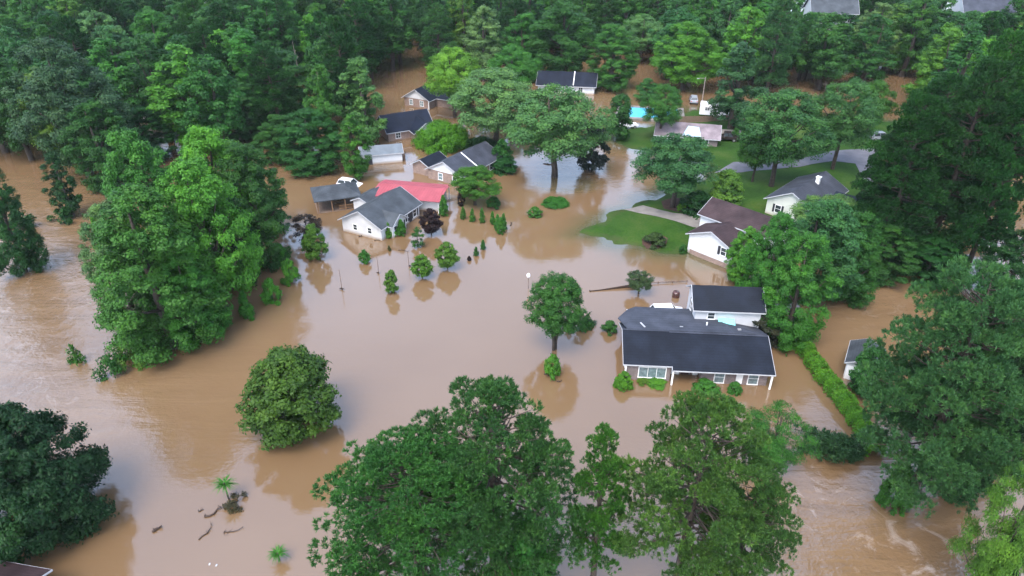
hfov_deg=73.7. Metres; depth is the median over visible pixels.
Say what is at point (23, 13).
forest tree
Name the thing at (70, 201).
tall tree
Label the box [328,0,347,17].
forest tree
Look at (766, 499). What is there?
broadleaf tree
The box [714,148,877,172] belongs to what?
road
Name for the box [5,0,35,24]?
forest tree
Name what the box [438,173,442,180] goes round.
window
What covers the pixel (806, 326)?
broadleaf tree
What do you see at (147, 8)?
tall tree
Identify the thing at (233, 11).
tall tree
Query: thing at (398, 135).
window
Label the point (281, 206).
broadleaf tree
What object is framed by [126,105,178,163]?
broadleaf tree
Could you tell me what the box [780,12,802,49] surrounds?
forest tree
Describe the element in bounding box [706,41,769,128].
tall tree
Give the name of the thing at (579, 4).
forest tree
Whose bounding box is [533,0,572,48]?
forest tree
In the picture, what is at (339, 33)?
forest pine
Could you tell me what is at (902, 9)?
forest tree
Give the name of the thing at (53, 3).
forest tree
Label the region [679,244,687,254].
shrub
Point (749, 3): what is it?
tall tree
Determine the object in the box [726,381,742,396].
clipped shrub
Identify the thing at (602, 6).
forest pine
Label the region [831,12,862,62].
forest tree
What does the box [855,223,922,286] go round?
broadleaf tree
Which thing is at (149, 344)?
broadleaf tree
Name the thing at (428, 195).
house
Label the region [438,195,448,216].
arborvitae
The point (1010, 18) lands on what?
forest pine
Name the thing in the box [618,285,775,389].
ranch house
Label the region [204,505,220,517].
driftwood
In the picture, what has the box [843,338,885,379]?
white shed
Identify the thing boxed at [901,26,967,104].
forest tree
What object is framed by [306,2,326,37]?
forest tree
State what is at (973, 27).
tall tree
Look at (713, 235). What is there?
split level house
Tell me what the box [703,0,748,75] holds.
forest tree
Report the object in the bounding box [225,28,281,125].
tall tree
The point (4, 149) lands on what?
forest tree
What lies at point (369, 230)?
window
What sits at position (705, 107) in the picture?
white trailer
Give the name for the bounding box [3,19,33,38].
forest tree
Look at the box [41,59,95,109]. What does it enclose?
forest tree
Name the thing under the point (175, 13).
forest tree
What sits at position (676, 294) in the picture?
barrel
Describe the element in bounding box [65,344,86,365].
brush clump
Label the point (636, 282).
broadleaf tree
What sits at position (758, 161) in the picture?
broadleaf tree
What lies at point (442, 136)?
broadleaf tree
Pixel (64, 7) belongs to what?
forest tree
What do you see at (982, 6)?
house
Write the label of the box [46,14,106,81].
forest pine
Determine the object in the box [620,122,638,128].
parked car
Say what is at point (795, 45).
forest tree
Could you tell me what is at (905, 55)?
tall tree
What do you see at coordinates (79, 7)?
forest pine
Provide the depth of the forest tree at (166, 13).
202.21 m
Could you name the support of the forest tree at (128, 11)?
on the ground
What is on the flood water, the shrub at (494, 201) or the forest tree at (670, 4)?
the forest tree at (670, 4)
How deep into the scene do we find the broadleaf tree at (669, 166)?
108.56 m
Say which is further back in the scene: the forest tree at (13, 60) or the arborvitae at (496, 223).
the forest tree at (13, 60)
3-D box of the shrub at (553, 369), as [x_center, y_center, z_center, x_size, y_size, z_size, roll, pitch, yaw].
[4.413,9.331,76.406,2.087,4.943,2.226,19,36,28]
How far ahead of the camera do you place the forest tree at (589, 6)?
217.58 m
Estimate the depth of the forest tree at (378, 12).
189.13 m
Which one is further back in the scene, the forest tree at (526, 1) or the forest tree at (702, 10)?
the forest tree at (526, 1)
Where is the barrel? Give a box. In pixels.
[672,290,679,298]
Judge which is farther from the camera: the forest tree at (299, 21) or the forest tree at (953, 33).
the forest tree at (299, 21)
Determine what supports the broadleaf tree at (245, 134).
on the flood water
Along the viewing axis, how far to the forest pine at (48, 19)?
164.24 m
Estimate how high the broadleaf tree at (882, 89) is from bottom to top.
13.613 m
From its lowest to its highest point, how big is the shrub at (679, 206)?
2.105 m
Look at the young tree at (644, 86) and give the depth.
168.18 m
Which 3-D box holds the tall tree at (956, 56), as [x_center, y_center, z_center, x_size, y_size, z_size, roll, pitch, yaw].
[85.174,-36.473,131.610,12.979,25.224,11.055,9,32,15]
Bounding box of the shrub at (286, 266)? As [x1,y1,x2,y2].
[280,258,300,286]
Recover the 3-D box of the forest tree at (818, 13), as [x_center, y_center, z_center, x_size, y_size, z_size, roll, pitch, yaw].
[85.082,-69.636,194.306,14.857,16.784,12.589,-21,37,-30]
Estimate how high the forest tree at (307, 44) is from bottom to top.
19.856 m
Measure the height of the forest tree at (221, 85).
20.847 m
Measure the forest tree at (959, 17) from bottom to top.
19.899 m
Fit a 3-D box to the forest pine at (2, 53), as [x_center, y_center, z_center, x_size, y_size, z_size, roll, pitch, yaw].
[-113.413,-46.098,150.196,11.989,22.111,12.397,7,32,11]
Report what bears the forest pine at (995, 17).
on the flood water
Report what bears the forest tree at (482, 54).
in the flood water
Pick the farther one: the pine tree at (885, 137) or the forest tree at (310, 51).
the forest tree at (310, 51)
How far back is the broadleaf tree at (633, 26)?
199.94 m
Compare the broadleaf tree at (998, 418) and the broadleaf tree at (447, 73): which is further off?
the broadleaf tree at (447, 73)
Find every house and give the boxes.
[0,561,52,575]
[337,186,422,240]
[376,109,433,140]
[401,82,455,108]
[410,141,501,183]
[536,70,597,94]
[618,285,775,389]
[654,120,721,146]
[685,197,788,268]
[764,171,856,221]
[803,0,859,68]
[950,0,1016,20]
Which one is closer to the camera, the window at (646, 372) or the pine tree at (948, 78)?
the window at (646, 372)
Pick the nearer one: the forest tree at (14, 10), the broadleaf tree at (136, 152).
the broadleaf tree at (136, 152)
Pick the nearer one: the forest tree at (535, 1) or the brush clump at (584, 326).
the brush clump at (584, 326)
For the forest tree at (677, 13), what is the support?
in the flood water
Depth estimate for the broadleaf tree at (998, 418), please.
54.22 m
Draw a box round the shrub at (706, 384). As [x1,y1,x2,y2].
[692,377,721,395]
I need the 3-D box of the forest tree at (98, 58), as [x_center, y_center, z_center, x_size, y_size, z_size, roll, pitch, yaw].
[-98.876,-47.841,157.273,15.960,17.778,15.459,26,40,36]
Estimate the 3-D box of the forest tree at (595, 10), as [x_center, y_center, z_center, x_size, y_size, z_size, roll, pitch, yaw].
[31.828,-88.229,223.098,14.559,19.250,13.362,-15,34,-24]
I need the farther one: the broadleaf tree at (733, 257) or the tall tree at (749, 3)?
the tall tree at (749, 3)
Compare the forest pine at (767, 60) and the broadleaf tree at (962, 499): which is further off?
the forest pine at (767, 60)
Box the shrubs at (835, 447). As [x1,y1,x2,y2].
[789,421,913,464]
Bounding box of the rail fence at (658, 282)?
[652,280,687,283]
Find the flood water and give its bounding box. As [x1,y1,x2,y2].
[0,2,1023,575]
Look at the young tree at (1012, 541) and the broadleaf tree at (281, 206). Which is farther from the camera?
the broadleaf tree at (281, 206)
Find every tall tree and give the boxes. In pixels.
[0,25,40,84]
[18,0,48,36]
[34,24,60,65]
[39,151,82,216]
[139,6,169,78]
[144,42,226,147]
[199,0,229,19]
[212,0,242,28]
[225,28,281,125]
[302,63,346,159]
[335,56,388,145]
[337,113,374,179]
[407,0,419,41]
[410,0,436,40]
[416,0,446,66]
[443,0,479,71]
[485,0,513,57]
[512,0,545,39]
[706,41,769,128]
[742,2,772,80]
[745,0,774,19]
[887,0,943,76]
[914,22,955,88]
[918,30,989,96]
[940,22,984,72]
[959,36,996,80]
[1001,0,1023,30]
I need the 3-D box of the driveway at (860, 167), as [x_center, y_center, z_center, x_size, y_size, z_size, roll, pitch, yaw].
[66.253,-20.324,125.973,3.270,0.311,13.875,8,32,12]
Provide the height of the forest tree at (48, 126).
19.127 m
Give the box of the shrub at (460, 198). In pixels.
[457,186,465,206]
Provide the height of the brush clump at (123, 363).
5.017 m
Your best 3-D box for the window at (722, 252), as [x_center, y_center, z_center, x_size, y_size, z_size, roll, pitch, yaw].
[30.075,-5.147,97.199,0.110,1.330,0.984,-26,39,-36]
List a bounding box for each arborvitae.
[237,289,254,320]
[385,223,391,238]
[396,219,406,236]
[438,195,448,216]
[460,206,465,219]
[469,208,475,221]
[473,246,478,255]
[479,207,485,222]
[480,240,485,249]
[489,211,495,224]
[494,214,499,230]
[496,217,505,234]
[502,213,507,229]
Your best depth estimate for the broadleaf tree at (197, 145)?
91.01 m
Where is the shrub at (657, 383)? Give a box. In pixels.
[647,377,666,390]
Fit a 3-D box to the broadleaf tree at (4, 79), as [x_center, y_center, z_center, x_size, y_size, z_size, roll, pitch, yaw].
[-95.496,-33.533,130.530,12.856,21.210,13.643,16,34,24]
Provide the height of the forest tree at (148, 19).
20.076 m
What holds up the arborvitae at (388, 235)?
on the flood water
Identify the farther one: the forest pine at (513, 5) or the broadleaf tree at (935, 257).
the forest pine at (513, 5)
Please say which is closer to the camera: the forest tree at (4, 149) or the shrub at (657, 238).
the shrub at (657, 238)
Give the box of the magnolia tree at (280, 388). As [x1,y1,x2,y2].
[234,343,342,451]
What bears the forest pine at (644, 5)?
on the flood water
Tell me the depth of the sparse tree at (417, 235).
102.50 m
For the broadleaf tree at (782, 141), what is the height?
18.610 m
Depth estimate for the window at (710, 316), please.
80.49 m
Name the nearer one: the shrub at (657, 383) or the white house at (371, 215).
the shrub at (657, 383)
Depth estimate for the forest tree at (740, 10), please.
190.87 m
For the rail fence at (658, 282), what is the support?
on the ground
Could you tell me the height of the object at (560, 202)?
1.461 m
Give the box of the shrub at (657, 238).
[642,232,666,248]
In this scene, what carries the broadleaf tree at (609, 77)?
on the flood water
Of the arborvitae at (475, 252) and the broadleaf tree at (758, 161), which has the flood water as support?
the arborvitae at (475, 252)
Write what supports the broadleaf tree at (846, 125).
on the ground
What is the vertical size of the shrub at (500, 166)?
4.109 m
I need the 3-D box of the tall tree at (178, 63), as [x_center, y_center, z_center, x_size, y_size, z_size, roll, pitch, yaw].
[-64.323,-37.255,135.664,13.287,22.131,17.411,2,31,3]
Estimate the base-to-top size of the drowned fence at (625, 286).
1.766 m
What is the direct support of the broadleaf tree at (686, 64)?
on the flood water
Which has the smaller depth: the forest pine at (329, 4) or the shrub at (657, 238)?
the shrub at (657, 238)
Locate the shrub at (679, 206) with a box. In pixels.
[676,203,686,210]
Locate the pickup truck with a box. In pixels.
[721,131,739,141]
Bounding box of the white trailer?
[699,101,728,115]
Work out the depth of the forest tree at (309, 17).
181.22 m
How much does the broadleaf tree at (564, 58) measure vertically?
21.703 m
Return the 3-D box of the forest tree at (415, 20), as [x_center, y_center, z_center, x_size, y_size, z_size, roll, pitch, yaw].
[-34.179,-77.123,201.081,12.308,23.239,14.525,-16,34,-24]
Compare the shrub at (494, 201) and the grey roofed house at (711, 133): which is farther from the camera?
the grey roofed house at (711, 133)
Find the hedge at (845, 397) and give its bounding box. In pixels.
[793,326,887,456]
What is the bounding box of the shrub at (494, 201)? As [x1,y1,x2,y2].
[485,196,500,209]
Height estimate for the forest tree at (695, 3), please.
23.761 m
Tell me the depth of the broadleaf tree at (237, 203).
89.61 m
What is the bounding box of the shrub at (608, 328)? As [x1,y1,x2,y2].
[600,320,617,336]
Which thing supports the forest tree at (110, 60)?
on the flood water
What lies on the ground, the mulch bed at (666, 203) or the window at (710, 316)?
the mulch bed at (666, 203)
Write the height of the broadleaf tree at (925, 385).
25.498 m
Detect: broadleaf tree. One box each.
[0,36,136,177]
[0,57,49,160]
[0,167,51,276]
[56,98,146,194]
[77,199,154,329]
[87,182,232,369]
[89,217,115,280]
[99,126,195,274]
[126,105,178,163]
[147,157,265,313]
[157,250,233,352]
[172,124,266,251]
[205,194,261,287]
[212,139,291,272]
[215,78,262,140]
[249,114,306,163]
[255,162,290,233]
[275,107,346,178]
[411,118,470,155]
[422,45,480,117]
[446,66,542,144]
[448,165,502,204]
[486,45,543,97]
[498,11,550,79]
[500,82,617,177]
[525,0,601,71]
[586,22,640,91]
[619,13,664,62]
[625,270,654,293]
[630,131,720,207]
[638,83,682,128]
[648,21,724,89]
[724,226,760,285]
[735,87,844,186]
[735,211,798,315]
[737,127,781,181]
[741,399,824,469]
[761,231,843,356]
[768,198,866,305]
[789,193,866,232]
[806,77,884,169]
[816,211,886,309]
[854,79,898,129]
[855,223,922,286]
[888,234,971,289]
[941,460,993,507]
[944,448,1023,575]
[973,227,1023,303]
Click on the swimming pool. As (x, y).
(637, 113)
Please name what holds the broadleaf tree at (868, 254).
on the flood water
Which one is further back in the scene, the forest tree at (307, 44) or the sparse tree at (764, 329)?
the forest tree at (307, 44)
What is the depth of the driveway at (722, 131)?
148.44 m
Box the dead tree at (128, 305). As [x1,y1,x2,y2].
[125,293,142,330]
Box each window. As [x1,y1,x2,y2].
[352,223,357,230]
[367,227,371,234]
[395,132,400,138]
[413,208,416,217]
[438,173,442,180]
[637,366,666,378]
[706,312,715,319]
[713,374,725,383]
[719,247,726,256]
[746,375,758,384]
[774,204,781,212]
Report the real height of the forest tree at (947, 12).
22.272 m
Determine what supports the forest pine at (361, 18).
on the flood water
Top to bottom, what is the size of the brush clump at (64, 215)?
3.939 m
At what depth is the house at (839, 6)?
193.13 m
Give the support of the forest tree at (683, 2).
on the flood water
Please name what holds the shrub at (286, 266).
on the ground
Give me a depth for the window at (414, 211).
111.72 m
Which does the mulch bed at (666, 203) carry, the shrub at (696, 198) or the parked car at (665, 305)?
the shrub at (696, 198)
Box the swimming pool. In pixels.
[615,105,684,121]
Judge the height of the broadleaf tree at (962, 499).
8.545 m
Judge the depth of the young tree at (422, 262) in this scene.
93.74 m
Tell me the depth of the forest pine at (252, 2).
196.52 m
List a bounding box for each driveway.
[624,205,700,226]
[721,129,740,139]
[855,163,870,180]
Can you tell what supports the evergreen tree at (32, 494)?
on the flood water
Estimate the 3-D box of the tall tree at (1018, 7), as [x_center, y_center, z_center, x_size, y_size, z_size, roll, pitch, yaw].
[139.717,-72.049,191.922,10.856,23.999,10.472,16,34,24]
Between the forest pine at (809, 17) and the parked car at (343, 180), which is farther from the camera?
the forest pine at (809, 17)
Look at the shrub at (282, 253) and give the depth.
97.14 m
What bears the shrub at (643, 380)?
in the flood water
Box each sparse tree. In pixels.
[290,214,322,240]
[411,227,424,247]
[752,313,782,348]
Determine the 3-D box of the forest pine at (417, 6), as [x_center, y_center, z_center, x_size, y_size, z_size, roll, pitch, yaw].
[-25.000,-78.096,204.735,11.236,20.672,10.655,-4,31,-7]
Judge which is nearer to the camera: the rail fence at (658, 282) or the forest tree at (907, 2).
the rail fence at (658, 282)
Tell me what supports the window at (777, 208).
in the white house at (784, 197)
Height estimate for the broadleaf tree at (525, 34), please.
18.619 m
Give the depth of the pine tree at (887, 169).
88.88 m
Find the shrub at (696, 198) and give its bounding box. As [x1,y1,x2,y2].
[678,190,710,219]
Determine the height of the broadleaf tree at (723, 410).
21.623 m
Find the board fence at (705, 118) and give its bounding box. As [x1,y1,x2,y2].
[674,115,743,122]
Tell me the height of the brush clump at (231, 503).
1.627 m
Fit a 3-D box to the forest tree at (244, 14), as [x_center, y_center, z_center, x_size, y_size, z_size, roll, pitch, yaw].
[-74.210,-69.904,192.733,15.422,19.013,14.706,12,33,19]
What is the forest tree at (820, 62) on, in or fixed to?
on the flood water
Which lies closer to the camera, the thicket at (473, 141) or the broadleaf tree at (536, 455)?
the broadleaf tree at (536, 455)
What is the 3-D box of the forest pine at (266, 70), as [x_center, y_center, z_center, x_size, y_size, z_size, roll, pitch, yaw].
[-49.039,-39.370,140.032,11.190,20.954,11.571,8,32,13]
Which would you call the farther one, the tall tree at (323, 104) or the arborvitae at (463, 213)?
the tall tree at (323, 104)
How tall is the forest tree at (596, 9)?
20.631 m
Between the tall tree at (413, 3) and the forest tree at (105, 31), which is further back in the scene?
the tall tree at (413, 3)
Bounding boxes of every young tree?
[299,223,328,260]
[357,249,370,264]
[382,269,398,292]
[410,254,434,278]
[418,208,443,234]
[434,241,460,268]
[490,515,560,575]
[491,138,513,166]
[575,126,610,171]
[604,93,633,140]
[633,78,658,99]
[709,168,744,205]
[732,128,738,140]
[847,345,892,398]
[972,534,1023,575]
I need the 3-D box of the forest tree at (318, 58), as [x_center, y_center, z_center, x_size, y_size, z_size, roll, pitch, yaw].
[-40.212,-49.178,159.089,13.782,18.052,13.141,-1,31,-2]
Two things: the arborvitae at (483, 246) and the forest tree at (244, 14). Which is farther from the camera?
the forest tree at (244, 14)
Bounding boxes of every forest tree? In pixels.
[0,0,10,13]
[0,6,26,37]
[0,57,55,128]
[0,85,29,153]
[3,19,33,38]
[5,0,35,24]
[16,66,99,157]
[17,0,49,31]
[27,9,66,54]
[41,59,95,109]
[45,0,79,15]
[45,0,95,34]
[59,40,109,87]
[75,9,124,76]
[85,38,151,134]
[89,25,139,84]
[102,0,145,50]
[118,33,188,142]
[129,10,175,72]
[139,0,164,7]
[157,33,206,110]
[158,0,194,49]
[159,4,193,49]
[173,54,246,141]
[187,6,221,56]
[203,29,241,78]
[220,22,258,86]
[233,4,266,40]
[242,47,311,110]
[243,0,298,69]
[261,0,304,61]
[287,0,304,20]
[295,13,313,77]
[301,23,367,119]
[302,14,332,73]
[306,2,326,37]
[306,40,367,98]
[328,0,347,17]
[343,0,389,71]
[371,0,418,70]
[384,0,418,63]
[439,0,479,50]
[448,4,471,29]
[458,5,510,80]
[499,0,535,22]
[533,0,552,19]
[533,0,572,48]
[545,1,585,48]
[551,0,585,51]
[571,0,600,27]
[587,0,623,37]
[591,0,632,44]
[606,0,645,44]
[647,6,705,75]
[657,0,688,39]
[660,0,697,16]
[680,0,722,25]
[681,0,722,66]
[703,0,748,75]
[715,5,775,83]
[722,8,757,46]
[743,0,776,36]
[749,18,802,85]
[763,1,796,67]
[775,0,805,24]
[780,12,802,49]
[792,12,856,90]
[797,11,822,70]
[799,12,843,75]
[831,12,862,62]
[840,13,896,82]
[844,2,901,76]
[876,3,915,70]
[894,0,937,62]
[901,0,958,50]
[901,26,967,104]
[917,11,970,63]
[941,10,983,44]
[980,10,1008,46]
[1001,41,1019,60]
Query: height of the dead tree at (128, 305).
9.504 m
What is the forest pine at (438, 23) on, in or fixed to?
on the flood water
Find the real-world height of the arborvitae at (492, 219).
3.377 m
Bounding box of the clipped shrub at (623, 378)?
[612,371,633,392]
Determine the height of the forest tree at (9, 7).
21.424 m
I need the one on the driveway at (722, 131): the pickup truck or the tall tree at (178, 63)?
the pickup truck
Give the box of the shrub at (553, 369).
[544,353,560,380]
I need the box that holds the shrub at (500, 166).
[491,157,518,176]
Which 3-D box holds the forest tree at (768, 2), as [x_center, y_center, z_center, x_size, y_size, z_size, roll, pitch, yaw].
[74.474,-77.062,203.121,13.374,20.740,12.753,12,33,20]
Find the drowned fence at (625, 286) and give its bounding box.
[589,285,629,291]
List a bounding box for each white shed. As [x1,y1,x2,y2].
[358,143,405,164]
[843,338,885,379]
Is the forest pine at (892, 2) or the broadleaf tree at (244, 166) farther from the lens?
the forest pine at (892, 2)
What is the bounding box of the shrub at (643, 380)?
[636,377,649,386]
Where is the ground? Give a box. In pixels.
[579,110,905,254]
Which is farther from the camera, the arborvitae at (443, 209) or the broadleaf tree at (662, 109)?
the broadleaf tree at (662, 109)
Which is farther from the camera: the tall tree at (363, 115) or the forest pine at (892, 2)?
the forest pine at (892, 2)
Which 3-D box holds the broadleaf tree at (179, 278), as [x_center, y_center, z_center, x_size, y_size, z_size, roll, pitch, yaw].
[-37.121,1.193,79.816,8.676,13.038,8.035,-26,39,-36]
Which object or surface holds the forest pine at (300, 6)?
on the flood water
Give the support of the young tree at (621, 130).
on the ground
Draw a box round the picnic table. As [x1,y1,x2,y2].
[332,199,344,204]
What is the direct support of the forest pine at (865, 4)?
on the flood water
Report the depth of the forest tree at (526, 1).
217.91 m
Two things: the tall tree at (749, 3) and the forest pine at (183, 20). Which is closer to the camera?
the forest pine at (183, 20)
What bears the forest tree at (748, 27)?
on the flood water
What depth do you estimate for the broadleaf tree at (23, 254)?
93.35 m
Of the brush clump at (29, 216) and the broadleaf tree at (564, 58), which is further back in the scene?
the broadleaf tree at (564, 58)
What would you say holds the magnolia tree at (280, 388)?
in the flood water
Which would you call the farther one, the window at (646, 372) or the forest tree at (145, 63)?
the forest tree at (145, 63)
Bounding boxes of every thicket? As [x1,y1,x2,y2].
[465,136,497,148]
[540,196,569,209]
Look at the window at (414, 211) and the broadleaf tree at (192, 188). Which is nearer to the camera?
the broadleaf tree at (192, 188)
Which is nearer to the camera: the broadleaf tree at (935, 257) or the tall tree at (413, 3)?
the broadleaf tree at (935, 257)
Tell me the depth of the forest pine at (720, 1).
198.48 m
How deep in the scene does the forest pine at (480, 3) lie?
208.14 m
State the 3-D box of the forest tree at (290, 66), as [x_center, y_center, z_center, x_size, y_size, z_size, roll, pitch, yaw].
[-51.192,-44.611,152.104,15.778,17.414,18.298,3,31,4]
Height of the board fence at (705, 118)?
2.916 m
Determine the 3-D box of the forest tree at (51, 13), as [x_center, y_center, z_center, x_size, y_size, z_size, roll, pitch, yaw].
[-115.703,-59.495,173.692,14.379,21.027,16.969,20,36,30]
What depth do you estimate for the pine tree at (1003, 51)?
99.26 m
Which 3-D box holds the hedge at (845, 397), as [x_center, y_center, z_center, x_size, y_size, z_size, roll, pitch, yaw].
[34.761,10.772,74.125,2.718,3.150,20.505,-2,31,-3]
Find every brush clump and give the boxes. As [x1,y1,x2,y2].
[1,210,36,234]
[46,206,73,224]
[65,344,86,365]
[90,351,127,381]
[115,346,144,373]
[222,490,246,513]
[571,308,593,332]
[586,319,596,330]
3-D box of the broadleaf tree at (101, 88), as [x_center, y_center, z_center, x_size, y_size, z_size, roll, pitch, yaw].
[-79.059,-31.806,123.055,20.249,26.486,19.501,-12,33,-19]
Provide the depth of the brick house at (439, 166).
127.50 m
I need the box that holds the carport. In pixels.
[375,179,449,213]
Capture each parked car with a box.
[336,177,362,186]
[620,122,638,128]
[650,303,681,307]
[689,95,697,103]
[870,131,885,140]
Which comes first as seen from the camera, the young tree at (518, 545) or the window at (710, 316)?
the young tree at (518, 545)
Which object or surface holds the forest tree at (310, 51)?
on the ground
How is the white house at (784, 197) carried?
on the ground
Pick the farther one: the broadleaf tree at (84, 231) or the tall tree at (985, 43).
the tall tree at (985, 43)
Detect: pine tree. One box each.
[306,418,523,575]
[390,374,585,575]
[560,422,630,575]
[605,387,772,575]
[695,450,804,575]
[850,91,964,258]
[850,131,908,217]
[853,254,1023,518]
[879,72,981,209]
[892,55,1023,262]
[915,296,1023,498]
[943,75,1023,266]
[953,27,1023,193]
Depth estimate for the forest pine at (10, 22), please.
161.78 m
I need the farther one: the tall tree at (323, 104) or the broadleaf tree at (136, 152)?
the tall tree at (323, 104)
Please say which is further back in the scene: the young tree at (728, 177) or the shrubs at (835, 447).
the young tree at (728, 177)
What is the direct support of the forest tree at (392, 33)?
on the ground
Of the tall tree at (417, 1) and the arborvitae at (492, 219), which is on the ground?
the tall tree at (417, 1)
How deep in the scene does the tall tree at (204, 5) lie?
189.01 m
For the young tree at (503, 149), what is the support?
on the ground
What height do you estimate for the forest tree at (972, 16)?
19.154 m
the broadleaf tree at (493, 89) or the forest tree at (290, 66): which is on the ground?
the broadleaf tree at (493, 89)
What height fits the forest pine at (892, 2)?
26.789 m
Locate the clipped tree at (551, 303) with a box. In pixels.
[522,271,585,350]
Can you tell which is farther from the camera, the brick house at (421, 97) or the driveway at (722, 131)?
the brick house at (421, 97)
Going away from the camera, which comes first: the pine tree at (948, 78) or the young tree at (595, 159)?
the pine tree at (948, 78)
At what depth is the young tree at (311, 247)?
98.18 m
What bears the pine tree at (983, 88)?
on the ground
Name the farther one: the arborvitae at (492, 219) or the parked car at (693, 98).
the parked car at (693, 98)
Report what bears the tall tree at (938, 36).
on the ground
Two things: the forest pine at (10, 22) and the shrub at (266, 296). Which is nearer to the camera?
the shrub at (266, 296)
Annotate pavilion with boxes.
[310,182,360,213]
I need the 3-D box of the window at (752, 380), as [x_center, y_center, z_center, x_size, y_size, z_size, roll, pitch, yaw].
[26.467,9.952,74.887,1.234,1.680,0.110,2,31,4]
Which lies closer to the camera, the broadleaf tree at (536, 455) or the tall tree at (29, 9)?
the broadleaf tree at (536, 455)
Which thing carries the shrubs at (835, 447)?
on the flood water
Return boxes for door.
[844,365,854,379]
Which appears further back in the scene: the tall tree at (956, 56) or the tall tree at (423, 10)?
the tall tree at (423, 10)
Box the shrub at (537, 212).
[526,206,542,217]
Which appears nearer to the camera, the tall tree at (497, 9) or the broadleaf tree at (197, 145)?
the broadleaf tree at (197, 145)
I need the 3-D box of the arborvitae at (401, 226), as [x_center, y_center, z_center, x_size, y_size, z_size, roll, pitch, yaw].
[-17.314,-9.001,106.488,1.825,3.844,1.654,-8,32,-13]
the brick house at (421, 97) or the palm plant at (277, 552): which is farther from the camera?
the brick house at (421, 97)
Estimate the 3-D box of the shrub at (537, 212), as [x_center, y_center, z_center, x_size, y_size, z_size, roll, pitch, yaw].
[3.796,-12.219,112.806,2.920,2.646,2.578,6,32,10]
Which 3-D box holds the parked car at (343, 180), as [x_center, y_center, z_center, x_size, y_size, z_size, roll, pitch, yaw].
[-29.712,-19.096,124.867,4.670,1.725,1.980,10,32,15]
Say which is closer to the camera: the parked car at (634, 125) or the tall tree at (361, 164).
the tall tree at (361, 164)
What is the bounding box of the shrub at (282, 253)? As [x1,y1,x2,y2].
[271,243,290,268]
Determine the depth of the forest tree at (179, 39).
144.05 m
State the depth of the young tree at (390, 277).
90.89 m
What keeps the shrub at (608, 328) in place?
in the flood water
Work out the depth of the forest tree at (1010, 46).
135.89 m
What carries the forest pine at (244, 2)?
on the flood water
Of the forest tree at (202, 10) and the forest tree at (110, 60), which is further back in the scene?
the forest tree at (202, 10)
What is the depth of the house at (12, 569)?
51.98 m
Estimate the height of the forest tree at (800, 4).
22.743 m
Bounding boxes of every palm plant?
[210,474,238,499]
[266,543,290,563]
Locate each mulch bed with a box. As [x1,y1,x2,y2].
[642,236,667,248]
[661,198,701,211]
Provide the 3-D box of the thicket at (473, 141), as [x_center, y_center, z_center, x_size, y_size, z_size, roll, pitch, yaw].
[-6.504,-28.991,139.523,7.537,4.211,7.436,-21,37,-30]
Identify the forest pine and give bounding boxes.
[0,17,37,56]
[0,35,11,82]
[30,15,83,53]
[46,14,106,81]
[54,0,83,15]
[77,0,132,51]
[116,0,142,35]
[143,0,183,16]
[173,0,214,34]
[185,22,242,106]
[200,0,246,47]
[234,0,258,32]
[241,43,302,134]
[250,0,267,10]
[261,0,304,66]
[293,0,327,23]
[303,0,335,25]
[303,10,329,76]
[312,15,369,117]
[337,0,380,73]
[351,0,389,78]
[410,0,438,51]
[420,2,459,65]
[471,0,499,38]
[496,0,530,63]
[589,0,622,51]
[634,0,658,19]
[643,0,674,52]
[704,0,747,36]
[740,0,759,18]
[750,0,800,92]
[785,12,825,80]
[851,0,888,41]
[859,0,898,24]
[961,10,984,24]
[969,11,1008,49]
[982,11,1019,35]
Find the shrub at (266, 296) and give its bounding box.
[259,277,281,305]
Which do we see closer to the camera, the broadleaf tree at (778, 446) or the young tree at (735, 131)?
the broadleaf tree at (778, 446)
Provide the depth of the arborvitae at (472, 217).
110.65 m
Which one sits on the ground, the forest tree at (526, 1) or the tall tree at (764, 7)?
the tall tree at (764, 7)
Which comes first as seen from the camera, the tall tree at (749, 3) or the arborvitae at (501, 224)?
the arborvitae at (501, 224)
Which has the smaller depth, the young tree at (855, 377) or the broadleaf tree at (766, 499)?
the broadleaf tree at (766, 499)
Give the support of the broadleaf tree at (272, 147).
on the flood water
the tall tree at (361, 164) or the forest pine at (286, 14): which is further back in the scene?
the forest pine at (286, 14)
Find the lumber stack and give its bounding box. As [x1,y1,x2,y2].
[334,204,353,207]
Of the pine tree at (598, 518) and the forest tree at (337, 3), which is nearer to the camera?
the pine tree at (598, 518)
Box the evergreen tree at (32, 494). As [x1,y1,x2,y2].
[0,400,119,565]
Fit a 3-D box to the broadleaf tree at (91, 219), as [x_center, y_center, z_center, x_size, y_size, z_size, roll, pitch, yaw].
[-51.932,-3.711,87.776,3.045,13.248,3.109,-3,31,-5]
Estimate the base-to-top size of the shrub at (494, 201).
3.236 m
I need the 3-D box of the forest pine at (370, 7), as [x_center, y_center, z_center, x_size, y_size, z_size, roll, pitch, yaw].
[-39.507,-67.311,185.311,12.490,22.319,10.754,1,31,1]

